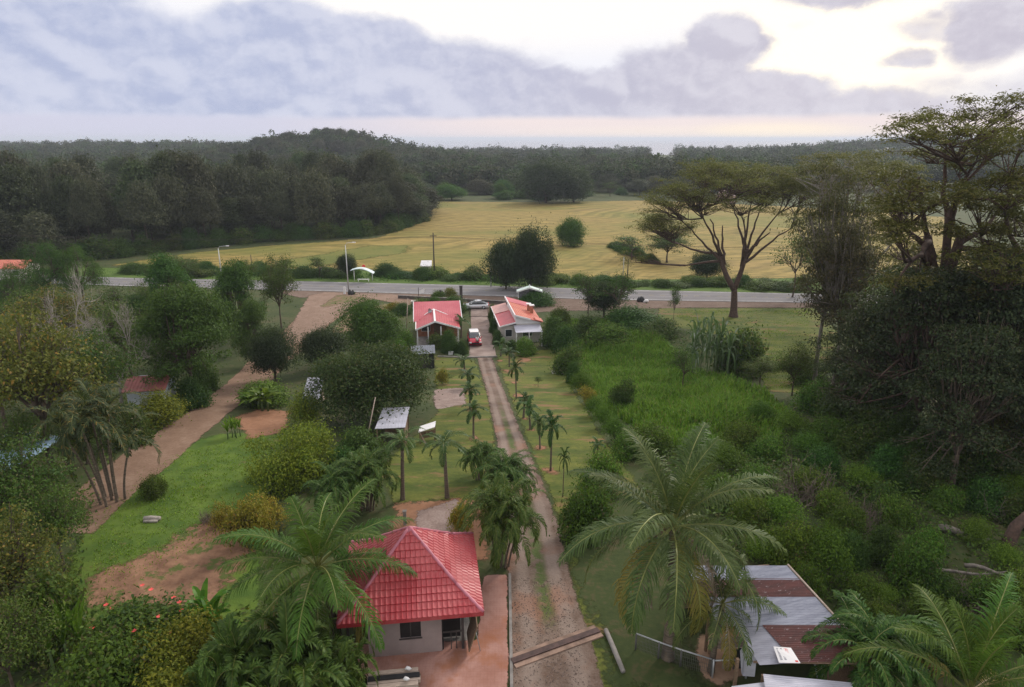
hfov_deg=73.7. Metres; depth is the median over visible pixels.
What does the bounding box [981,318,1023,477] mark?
dark tree
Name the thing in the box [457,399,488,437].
avenue palm
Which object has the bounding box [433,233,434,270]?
utility pole
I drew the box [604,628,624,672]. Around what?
concrete pole
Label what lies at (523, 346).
shrub
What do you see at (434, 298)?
round tree
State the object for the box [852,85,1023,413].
giant open tree
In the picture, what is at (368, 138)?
forest tree
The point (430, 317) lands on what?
red roof house
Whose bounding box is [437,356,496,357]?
forecourt edge
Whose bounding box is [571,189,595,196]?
field edge tree
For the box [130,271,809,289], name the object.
verge grass
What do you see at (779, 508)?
scrub bush
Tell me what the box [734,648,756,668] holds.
dark sheeting
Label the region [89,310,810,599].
lawn tufts
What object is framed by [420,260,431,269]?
white kiosk
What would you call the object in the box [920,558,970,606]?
scrub bush
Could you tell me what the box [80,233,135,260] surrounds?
forest edge bush
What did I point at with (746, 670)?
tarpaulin
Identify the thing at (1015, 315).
dark tree
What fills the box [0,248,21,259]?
forest edge bush
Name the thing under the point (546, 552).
driveway
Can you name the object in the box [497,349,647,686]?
lawn
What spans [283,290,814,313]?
roadside dirt
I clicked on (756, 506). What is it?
scrub bush
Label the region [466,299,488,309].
silver car
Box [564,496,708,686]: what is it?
moss lawn
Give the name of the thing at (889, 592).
scrub bush
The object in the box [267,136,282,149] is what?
forest tree
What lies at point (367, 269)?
bus shelter
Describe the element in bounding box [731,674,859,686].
sheet roof shed
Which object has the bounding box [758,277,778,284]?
verge bush
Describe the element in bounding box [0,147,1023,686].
ground
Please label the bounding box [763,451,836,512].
brush heap
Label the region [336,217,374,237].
forest edge bush
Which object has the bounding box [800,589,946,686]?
broad palm
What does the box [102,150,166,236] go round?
forest tree
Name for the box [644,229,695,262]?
field tree
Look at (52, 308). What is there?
bare tree
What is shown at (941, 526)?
fallen log
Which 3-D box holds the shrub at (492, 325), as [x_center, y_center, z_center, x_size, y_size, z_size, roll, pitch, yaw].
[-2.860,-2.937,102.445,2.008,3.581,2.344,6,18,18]
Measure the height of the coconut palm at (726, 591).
5.897 m
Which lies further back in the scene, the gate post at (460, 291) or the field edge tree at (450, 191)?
the field edge tree at (450, 191)
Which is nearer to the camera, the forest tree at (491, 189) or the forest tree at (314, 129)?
the forest tree at (491, 189)
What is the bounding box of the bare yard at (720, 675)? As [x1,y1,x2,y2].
[695,629,742,684]
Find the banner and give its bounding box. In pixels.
[773,646,799,662]
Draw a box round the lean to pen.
[419,421,435,443]
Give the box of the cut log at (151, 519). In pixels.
[143,515,160,522]
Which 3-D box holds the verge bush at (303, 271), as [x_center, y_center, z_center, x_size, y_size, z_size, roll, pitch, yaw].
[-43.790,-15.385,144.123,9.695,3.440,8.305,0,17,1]
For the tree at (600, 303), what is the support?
on the ground at (232, 365)
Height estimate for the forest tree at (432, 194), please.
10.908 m
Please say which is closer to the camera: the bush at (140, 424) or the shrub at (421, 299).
the bush at (140, 424)
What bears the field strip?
on the rice field
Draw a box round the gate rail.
[711,659,746,678]
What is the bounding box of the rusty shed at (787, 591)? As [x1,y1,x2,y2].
[682,564,874,686]
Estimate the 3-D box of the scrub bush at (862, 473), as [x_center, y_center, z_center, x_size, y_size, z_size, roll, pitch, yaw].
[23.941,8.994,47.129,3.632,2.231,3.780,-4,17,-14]
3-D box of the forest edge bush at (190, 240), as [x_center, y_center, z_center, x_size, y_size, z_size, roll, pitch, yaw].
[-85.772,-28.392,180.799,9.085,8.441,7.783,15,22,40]
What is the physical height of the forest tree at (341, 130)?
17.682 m
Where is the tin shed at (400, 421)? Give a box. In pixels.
[375,407,409,445]
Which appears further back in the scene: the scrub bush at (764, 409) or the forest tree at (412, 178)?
the forest tree at (412, 178)
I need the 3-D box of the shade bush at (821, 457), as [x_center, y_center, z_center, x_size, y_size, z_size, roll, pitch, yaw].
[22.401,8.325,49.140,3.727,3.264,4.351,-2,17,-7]
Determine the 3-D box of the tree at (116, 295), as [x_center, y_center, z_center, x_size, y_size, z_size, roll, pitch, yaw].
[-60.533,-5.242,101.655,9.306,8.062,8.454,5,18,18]
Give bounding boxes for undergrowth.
[628,322,1023,686]
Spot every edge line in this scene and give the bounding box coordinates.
[69,276,887,295]
[96,284,782,301]
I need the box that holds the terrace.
[353,574,508,686]
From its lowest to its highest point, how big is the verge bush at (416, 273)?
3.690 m
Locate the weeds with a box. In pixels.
[0,385,260,686]
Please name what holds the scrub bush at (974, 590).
on the ground at (232, 365)
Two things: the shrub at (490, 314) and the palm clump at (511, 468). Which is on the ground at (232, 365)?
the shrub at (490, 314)
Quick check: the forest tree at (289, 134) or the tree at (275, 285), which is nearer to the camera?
the tree at (275, 285)
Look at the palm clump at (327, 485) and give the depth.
41.95 m
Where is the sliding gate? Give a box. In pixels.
[469,308,486,316]
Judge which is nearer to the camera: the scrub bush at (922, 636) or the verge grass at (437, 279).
the scrub bush at (922, 636)
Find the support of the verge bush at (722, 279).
on the roadside verge
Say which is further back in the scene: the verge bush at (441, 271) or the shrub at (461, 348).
the verge bush at (441, 271)
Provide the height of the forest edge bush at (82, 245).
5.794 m
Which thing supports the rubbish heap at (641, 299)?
on the roadside dirt
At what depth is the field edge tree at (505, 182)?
333.88 m
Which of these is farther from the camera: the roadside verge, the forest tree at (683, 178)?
the forest tree at (683, 178)
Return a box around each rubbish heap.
[348,289,354,294]
[637,296,648,302]
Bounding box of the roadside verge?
[43,267,905,294]
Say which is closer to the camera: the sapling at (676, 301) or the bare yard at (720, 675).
the bare yard at (720, 675)
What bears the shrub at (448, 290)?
on the roadside dirt
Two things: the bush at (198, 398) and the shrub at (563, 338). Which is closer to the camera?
the bush at (198, 398)
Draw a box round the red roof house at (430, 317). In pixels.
[413,300,461,345]
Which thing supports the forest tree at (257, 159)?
on the ground at (232, 365)
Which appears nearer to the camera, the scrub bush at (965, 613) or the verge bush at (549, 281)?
the scrub bush at (965, 613)
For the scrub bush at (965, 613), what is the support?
on the ground at (232, 365)
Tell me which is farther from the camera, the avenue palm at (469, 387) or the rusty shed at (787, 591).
the avenue palm at (469, 387)
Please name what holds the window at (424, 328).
in the red roof house at (430, 317)
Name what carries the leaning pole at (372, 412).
on the ground at (232, 365)
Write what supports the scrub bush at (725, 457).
on the ground at (232, 365)
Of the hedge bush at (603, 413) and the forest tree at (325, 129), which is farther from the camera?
the forest tree at (325, 129)
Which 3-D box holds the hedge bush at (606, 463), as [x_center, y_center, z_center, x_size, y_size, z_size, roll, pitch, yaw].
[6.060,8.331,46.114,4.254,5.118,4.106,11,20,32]
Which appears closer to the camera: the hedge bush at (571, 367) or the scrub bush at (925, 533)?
the scrub bush at (925, 533)
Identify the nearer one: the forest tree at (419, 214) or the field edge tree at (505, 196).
the forest tree at (419, 214)
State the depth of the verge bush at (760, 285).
131.77 m
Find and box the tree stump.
[1000,511,1023,547]
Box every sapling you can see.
[434,366,449,383]
[668,283,684,319]
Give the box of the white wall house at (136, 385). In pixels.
[121,375,176,411]
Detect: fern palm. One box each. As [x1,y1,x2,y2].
[178,611,270,686]
[195,584,367,686]
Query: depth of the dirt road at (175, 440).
54.82 m
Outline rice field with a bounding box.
[113,200,970,279]
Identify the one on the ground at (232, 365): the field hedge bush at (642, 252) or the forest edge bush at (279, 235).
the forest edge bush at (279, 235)
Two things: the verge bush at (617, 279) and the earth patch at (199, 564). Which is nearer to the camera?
the earth patch at (199, 564)
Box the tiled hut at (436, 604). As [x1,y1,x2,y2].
[336,526,484,656]
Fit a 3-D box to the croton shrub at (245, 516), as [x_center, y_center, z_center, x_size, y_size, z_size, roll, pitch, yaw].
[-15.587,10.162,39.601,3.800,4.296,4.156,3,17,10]
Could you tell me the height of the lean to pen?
1.550 m
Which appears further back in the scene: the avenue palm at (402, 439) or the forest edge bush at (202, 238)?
the forest edge bush at (202, 238)
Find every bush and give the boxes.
[0,244,6,259]
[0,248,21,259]
[0,275,36,309]
[7,237,41,262]
[25,604,172,686]
[45,579,196,686]
[53,293,104,328]
[66,240,106,260]
[76,583,235,651]
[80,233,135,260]
[102,231,141,258]
[103,397,160,449]
[112,260,145,274]
[116,592,248,684]
[119,615,203,686]
[127,380,202,431]
[128,231,153,254]
[136,237,172,254]
[136,468,169,502]
[139,263,151,272]
[162,230,185,250]
[172,371,222,409]
[177,224,204,249]
[181,267,218,277]
[183,356,226,391]
[194,257,218,269]
[195,231,221,247]
[205,225,235,247]
[220,415,241,438]
[223,373,297,409]
[229,225,256,244]
[231,413,345,499]
[249,258,273,269]
[250,221,275,241]
[253,265,277,276]
[269,228,290,241]
[279,381,331,427]
[280,220,306,239]
[285,223,318,241]
[289,262,317,279]
[308,265,336,277]
[310,219,337,239]
[314,269,346,278]
[317,439,359,471]
[324,222,352,237]
[330,416,394,467]
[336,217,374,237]
[342,268,363,278]
[350,218,375,236]
[370,223,386,235]
[370,259,403,277]
[377,217,400,233]
[378,212,405,230]
[382,269,412,279]
[392,211,416,227]
[401,210,414,223]
[409,266,426,279]
[410,263,436,280]
[416,264,453,278]
[420,210,430,221]
[432,273,465,281]
[457,264,486,280]
[474,274,488,280]
[525,275,555,285]
[549,462,619,550]
[551,269,572,283]
[563,356,583,383]
[563,364,598,394]
[567,307,601,338]
[569,272,588,285]
[570,425,627,501]
[572,384,598,403]
[578,318,635,347]
[582,393,608,415]
[587,397,616,430]
[588,272,613,285]
[597,407,627,443]
[598,301,682,329]
[606,372,638,406]
[609,421,642,462]
[611,275,633,286]
[619,245,633,254]
[622,279,646,287]
[629,247,641,257]
[629,316,682,340]
[629,408,677,460]
[635,250,645,257]
[636,279,651,286]
[643,252,657,262]
[648,277,678,288]
[649,256,661,262]
[666,280,694,288]
[675,273,709,286]
[676,418,729,456]
[687,277,714,287]
[700,430,753,473]
[700,466,744,515]
[703,275,727,287]
[704,317,773,380]
[713,273,730,286]
[716,411,763,450]
[726,473,775,534]
[731,277,751,287]
[732,272,754,286]
[732,452,780,498]
[739,531,779,565]
[740,279,775,291]
[742,397,778,420]
[742,423,794,464]
[754,488,821,572]
[756,520,787,541]
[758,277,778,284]
[763,484,811,527]
[768,406,811,435]
[770,279,810,292]
[781,423,834,458]
[781,537,832,606]
[782,457,836,498]
[785,352,828,387]
[785,364,840,415]
[791,273,811,286]
[792,440,848,482]
[792,503,862,589]
[806,410,863,451]
[808,380,873,426]
[810,476,854,519]
[820,491,872,539]
[821,411,890,462]
[828,376,868,399]
[832,526,879,573]
[835,454,886,492]
[838,561,886,606]
[854,591,899,620]
[860,478,911,517]
[861,433,916,482]
[863,515,907,566]
[868,577,901,605]
[869,481,925,530]
[877,513,954,599]
[894,618,938,662]
[900,578,961,632]
[902,513,955,567]
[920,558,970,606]
[921,476,972,519]
[929,627,977,681]
[930,437,989,486]
[940,591,974,625]
[956,509,1003,548]
[957,560,1023,616]
[959,466,1016,523]
[971,533,1023,571]
[973,441,1023,484]
[981,586,1023,652]
[989,486,1023,531]
[991,579,1023,605]
[992,552,1023,606]
[995,470,1023,496]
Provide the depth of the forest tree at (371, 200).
204.24 m
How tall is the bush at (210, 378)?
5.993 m
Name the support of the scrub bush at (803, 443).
on the ground at (232, 365)
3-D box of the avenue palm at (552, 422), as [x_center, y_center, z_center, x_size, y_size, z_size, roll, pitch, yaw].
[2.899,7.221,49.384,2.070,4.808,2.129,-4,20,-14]
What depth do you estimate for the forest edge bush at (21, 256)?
157.95 m
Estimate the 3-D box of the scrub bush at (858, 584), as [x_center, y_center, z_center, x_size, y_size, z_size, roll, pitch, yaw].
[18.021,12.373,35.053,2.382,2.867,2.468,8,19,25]
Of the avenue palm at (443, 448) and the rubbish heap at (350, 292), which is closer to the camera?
the avenue palm at (443, 448)
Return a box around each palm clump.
[19,377,161,506]
[300,461,363,517]
[326,445,404,513]
[455,435,502,480]
[456,472,549,570]
[471,447,541,500]
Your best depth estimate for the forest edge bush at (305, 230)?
196.66 m
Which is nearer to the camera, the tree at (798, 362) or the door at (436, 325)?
the tree at (798, 362)
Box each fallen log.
[938,524,989,542]
[939,568,1006,575]
[964,563,1003,575]
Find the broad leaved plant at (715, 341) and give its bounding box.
[682,308,752,376]
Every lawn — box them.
[65,432,286,630]
[382,355,496,512]
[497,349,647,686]
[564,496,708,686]
[657,308,836,392]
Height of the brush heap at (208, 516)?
1.406 m
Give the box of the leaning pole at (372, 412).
[368,397,375,431]
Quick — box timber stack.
[366,667,420,686]
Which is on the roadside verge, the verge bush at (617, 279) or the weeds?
the verge bush at (617, 279)
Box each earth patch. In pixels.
[86,514,255,607]
[233,409,288,438]
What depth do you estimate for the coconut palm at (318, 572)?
30.20 m
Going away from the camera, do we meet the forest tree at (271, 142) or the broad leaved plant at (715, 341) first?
the broad leaved plant at (715, 341)
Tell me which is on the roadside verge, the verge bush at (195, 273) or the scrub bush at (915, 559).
the verge bush at (195, 273)
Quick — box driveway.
[478,358,603,686]
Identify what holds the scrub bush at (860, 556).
on the ground at (232, 365)
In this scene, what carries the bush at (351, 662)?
on the ground at (232, 365)
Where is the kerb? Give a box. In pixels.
[508,573,512,686]
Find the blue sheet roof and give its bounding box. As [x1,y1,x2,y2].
[0,433,66,469]
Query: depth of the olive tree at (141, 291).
104.14 m
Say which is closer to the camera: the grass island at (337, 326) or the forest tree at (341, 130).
the grass island at (337, 326)
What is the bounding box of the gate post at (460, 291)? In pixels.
[459,285,462,297]
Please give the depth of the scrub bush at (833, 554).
36.11 m
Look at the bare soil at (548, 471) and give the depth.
49.96 m
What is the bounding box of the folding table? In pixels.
[467,616,480,651]
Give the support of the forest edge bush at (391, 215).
on the ground at (232, 365)
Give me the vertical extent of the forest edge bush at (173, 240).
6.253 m
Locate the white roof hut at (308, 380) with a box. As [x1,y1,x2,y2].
[303,377,323,400]
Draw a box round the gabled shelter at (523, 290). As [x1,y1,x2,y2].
[517,285,542,299]
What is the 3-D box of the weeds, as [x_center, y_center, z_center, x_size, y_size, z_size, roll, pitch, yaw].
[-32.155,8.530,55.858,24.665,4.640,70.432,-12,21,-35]
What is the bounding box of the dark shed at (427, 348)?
[411,345,434,367]
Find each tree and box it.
[0,146,32,169]
[0,156,62,242]
[0,209,23,252]
[0,258,53,310]
[0,282,111,351]
[0,284,88,338]
[0,296,133,473]
[0,310,71,428]
[0,314,35,339]
[0,405,54,477]
[0,418,104,553]
[0,473,104,571]
[0,496,88,617]
[0,582,86,686]
[4,236,90,293]
[4,325,118,411]
[4,551,98,672]
[10,209,69,260]
[12,289,122,392]
[18,160,55,213]
[18,412,118,464]
[21,322,151,406]
[29,260,163,402]
[39,153,61,175]
[39,169,90,243]
[42,155,99,238]
[48,150,111,232]
[48,242,109,298]
[63,176,109,236]
[64,170,118,238]
[66,293,169,375]
[74,278,138,315]
[75,174,110,236]
[81,350,138,391]
[85,159,109,181]
[96,153,122,178]
[99,171,122,192]
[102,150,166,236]
[108,179,142,241]
[109,179,171,237]
[112,145,143,176]
[112,276,249,390]
[117,290,168,339]
[125,279,165,299]
[130,347,191,383]
[134,247,200,322]
[135,165,205,233]
[140,145,190,234]
[147,146,184,232]
[163,146,225,232]
[168,253,201,270]
[183,185,226,236]
[202,156,221,230]
[207,252,269,344]
[210,152,258,203]
[228,142,243,153]
[228,297,270,360]
[229,148,247,168]
[234,258,261,274]
[235,310,307,382]
[239,147,278,220]
[242,162,261,186]
[248,136,259,146]
[249,144,268,152]
[249,163,296,230]
[256,137,269,145]
[256,250,299,328]
[262,135,286,150]
[264,188,295,230]
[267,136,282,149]
[268,258,299,273]
[275,160,305,222]
[276,166,316,223]
[279,130,300,143]
[280,334,444,431]
[284,146,305,171]
[284,161,341,225]
[288,165,339,226]
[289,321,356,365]
[292,146,325,173]
[307,255,331,275]
[309,128,318,135]
[312,151,344,221]
[317,127,335,136]
[319,147,347,165]
[322,157,359,223]
[323,183,362,224]
[328,170,356,226]
[330,290,419,353]
[331,247,358,273]
[333,127,349,138]
[342,156,354,166]
[344,181,388,217]
[347,130,358,137]
[351,147,384,222]
[356,168,406,223]
[361,132,375,147]
[362,141,379,153]
[370,148,404,183]
[370,182,395,222]
[386,172,415,216]
[395,192,428,213]
[398,163,427,194]
[401,172,432,209]
[411,189,434,220]
[421,187,447,211]
[422,207,434,216]
[423,183,437,190]
[423,199,442,209]
[427,296,440,300]
[431,180,471,199]
[435,180,448,197]
[464,178,494,194]
[471,226,541,288]
[475,184,494,193]
[492,176,514,193]
[492,189,516,197]
[495,180,506,191]
[497,189,513,199]
[498,212,562,287]
[506,151,591,202]
[512,191,526,198]
[552,155,600,203]
[554,214,588,247]
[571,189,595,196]
[571,270,609,315]
[580,277,633,316]
[595,173,622,191]
[597,269,639,307]
[601,180,623,190]
[608,234,651,259]
[613,186,628,194]
[617,155,846,317]
[624,178,650,194]
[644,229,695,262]
[645,175,665,182]
[647,180,665,196]
[665,345,708,385]
[668,175,691,188]
[686,247,733,277]
[741,352,783,384]
[765,148,942,308]
[767,231,813,296]
[768,339,822,395]
[770,154,889,382]
[788,208,896,385]
[792,282,936,416]
[796,346,866,393]
[806,242,1021,437]
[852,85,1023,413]
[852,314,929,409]
[883,310,1023,489]
[892,230,1023,436]
[917,127,1023,448]
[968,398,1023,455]
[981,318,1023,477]
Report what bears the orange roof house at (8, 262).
on the ground at (232, 365)
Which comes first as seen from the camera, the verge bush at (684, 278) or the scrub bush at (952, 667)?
the scrub bush at (952, 667)
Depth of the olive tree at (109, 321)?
78.23 m
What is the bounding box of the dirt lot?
[286,292,468,342]
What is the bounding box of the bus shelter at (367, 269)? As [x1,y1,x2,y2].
[350,265,374,280]
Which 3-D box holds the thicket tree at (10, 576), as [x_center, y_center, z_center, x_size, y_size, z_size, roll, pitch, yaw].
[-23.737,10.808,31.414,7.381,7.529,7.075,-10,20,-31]
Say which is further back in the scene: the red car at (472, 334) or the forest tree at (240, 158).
the forest tree at (240, 158)
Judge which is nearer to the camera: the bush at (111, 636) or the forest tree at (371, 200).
the bush at (111, 636)
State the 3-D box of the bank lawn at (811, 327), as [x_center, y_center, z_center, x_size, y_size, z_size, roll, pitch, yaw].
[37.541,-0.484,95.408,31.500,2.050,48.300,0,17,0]
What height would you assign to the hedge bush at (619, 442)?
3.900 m
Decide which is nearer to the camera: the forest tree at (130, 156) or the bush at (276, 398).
the bush at (276, 398)
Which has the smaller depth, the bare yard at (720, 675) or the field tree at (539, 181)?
the bare yard at (720, 675)
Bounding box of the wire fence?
[635,633,735,675]
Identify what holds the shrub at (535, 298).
on the roadside dirt
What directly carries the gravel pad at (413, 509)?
on the lawn at (424, 476)
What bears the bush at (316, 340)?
on the ground at (232, 365)
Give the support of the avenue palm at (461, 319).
on the ground at (232, 365)
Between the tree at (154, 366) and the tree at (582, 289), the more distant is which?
the tree at (582, 289)
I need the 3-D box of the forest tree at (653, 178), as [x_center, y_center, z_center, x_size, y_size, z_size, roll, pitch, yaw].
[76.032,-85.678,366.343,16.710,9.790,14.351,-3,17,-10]
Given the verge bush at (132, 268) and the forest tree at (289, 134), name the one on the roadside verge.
the verge bush at (132, 268)
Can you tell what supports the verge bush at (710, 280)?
on the roadside verge
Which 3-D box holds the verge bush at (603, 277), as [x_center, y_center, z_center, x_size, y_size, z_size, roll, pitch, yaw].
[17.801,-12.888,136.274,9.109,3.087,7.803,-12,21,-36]
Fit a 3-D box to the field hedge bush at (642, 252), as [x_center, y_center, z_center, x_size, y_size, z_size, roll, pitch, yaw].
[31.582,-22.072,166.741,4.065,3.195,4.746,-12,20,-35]
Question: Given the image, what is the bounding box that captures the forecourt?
[469,308,495,355]
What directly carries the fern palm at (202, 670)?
on the ground at (232, 365)
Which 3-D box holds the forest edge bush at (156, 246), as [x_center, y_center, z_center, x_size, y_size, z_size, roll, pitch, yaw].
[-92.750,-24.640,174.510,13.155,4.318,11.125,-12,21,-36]
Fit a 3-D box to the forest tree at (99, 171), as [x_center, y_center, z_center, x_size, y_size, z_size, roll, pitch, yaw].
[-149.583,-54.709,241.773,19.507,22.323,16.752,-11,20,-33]
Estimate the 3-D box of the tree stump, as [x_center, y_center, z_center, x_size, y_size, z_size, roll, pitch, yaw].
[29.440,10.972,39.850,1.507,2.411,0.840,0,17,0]
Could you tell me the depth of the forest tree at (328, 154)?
267.63 m
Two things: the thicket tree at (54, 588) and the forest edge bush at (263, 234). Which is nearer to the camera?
the thicket tree at (54, 588)
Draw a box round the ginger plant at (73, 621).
[23,590,87,676]
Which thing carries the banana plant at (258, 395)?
on the earth patch at (256, 422)
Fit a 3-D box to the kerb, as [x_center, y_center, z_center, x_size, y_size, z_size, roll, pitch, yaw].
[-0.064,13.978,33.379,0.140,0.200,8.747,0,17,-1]
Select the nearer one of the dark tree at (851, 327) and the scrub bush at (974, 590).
the scrub bush at (974, 590)
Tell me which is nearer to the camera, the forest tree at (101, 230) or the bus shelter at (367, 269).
the bus shelter at (367, 269)
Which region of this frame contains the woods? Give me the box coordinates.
[0,128,1023,187]
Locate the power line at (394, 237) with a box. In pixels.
[5,234,771,248]
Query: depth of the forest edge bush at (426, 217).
240.07 m
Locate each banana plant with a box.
[176,578,240,634]
[234,391,253,408]
[238,386,287,410]
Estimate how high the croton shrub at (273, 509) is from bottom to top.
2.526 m
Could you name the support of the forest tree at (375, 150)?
on the ground at (232, 365)
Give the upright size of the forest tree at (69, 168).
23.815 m
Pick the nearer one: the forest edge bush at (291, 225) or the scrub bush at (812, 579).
the scrub bush at (812, 579)
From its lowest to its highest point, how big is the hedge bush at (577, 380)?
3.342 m
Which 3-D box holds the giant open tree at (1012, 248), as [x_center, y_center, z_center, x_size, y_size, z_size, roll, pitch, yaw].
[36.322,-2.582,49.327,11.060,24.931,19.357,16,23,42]
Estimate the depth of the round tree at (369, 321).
88.46 m
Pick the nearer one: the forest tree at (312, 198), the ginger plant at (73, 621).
the ginger plant at (73, 621)
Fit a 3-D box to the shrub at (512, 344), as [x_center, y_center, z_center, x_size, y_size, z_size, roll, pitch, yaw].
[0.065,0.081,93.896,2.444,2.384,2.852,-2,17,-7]
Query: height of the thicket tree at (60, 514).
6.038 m
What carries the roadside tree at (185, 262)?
on the roadside verge
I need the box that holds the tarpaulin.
[740,647,755,676]
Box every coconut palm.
[211,478,417,662]
[557,421,787,662]
[659,554,786,673]
[835,572,1023,686]
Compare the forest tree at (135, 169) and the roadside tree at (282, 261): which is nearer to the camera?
the roadside tree at (282, 261)
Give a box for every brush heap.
[197,509,217,524]
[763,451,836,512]
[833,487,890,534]
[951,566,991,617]
[978,485,1013,522]
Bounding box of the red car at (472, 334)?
[467,328,481,345]
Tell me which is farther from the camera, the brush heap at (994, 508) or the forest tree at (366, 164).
the forest tree at (366, 164)
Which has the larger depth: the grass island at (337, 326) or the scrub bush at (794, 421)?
the grass island at (337, 326)
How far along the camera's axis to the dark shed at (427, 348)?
85.22 m
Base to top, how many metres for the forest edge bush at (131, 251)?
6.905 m
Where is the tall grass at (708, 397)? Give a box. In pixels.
[563,317,793,456]
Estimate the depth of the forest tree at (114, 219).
188.66 m
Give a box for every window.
[399,621,421,639]
[421,325,429,330]
[505,329,511,336]
[522,332,531,335]
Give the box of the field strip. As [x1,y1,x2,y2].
[284,245,410,266]
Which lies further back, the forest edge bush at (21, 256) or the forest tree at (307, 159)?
the forest tree at (307, 159)
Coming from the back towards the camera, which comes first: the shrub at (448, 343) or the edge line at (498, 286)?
the edge line at (498, 286)
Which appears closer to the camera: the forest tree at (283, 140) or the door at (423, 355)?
the door at (423, 355)
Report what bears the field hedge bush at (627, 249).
on the rice field
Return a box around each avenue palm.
[375,426,429,500]
[421,430,468,498]
[453,354,473,369]
[455,314,470,337]
[457,366,479,382]
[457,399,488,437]
[459,381,483,409]
[493,337,509,355]
[498,347,518,366]
[506,359,526,397]
[514,390,533,417]
[517,395,540,429]
[527,412,548,448]
[540,409,566,470]
[557,446,570,496]
[590,436,605,452]
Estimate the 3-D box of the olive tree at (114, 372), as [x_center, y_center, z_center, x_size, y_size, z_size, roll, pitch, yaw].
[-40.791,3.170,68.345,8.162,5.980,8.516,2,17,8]
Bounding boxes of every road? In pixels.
[0,275,918,302]
[55,311,346,532]
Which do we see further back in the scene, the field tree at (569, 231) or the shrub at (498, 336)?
the field tree at (569, 231)
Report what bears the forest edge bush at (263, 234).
on the ground at (232, 365)
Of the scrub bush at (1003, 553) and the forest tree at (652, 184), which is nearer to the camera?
the scrub bush at (1003, 553)
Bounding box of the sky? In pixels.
[0,0,1023,139]
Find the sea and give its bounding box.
[0,140,908,154]
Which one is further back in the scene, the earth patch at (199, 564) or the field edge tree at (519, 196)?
the field edge tree at (519, 196)
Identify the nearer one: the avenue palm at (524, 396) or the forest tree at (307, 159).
the avenue palm at (524, 396)
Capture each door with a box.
[420,355,426,367]
[434,323,439,334]
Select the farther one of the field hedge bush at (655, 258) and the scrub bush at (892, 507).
the field hedge bush at (655, 258)
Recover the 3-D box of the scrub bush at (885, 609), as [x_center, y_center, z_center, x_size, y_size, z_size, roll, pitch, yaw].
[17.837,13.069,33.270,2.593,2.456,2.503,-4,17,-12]
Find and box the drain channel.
[508,625,602,668]
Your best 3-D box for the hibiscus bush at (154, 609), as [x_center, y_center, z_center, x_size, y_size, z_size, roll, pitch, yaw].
[-16.479,12.887,31.846,6.630,4.473,5.607,-7,18,-22]
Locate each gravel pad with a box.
[390,498,489,559]
[415,499,466,531]
[433,388,466,408]
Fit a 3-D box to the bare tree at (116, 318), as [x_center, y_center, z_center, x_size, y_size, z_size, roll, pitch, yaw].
[-36.948,-0.054,61.430,10.316,15.331,5.736,-15,22,-41]
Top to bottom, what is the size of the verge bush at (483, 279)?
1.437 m
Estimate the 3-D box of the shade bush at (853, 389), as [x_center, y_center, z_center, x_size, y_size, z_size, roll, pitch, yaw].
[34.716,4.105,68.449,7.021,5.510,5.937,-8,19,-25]
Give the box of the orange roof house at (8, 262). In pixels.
[0,260,39,279]
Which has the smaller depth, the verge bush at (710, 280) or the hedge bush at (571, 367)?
the hedge bush at (571, 367)
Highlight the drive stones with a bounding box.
[512,578,590,686]
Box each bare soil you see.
[517,358,530,361]
[535,445,547,449]
[542,467,557,474]
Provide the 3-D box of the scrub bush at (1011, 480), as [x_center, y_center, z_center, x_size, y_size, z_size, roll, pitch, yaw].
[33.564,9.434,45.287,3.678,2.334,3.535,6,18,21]
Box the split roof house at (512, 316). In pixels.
[491,296,542,345]
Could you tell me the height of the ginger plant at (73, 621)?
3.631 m
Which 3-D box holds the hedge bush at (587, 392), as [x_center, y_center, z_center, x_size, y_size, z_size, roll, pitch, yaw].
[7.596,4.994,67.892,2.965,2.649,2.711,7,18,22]
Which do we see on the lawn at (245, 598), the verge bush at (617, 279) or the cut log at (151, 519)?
the cut log at (151, 519)
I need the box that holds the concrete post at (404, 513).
[402,510,406,524]
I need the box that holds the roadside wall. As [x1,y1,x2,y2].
[398,295,506,303]
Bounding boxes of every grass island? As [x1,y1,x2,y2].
[320,295,364,306]
[333,304,392,331]
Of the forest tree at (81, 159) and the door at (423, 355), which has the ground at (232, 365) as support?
the forest tree at (81, 159)
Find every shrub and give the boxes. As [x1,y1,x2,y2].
[202,496,230,530]
[213,486,283,554]
[241,486,292,532]
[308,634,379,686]
[382,301,399,310]
[385,301,412,315]
[391,330,408,348]
[396,323,416,348]
[408,295,428,309]
[426,330,442,349]
[430,290,444,299]
[438,326,460,353]
[443,287,457,296]
[444,290,469,312]
[445,492,476,531]
[453,338,470,355]
[486,302,495,320]
[488,315,497,333]
[490,328,505,345]
[505,337,516,351]
[511,288,559,308]
[513,332,540,356]
[536,305,567,347]
[544,338,584,375]
[546,321,583,353]
[549,304,574,324]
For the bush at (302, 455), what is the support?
on the lawn at (245, 598)
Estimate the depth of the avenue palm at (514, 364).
69.98 m
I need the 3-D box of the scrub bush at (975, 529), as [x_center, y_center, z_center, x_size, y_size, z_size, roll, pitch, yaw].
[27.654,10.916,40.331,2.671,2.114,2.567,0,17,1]
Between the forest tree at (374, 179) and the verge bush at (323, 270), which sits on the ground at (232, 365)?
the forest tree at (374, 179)
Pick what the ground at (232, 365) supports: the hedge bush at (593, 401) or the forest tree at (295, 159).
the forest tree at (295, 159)

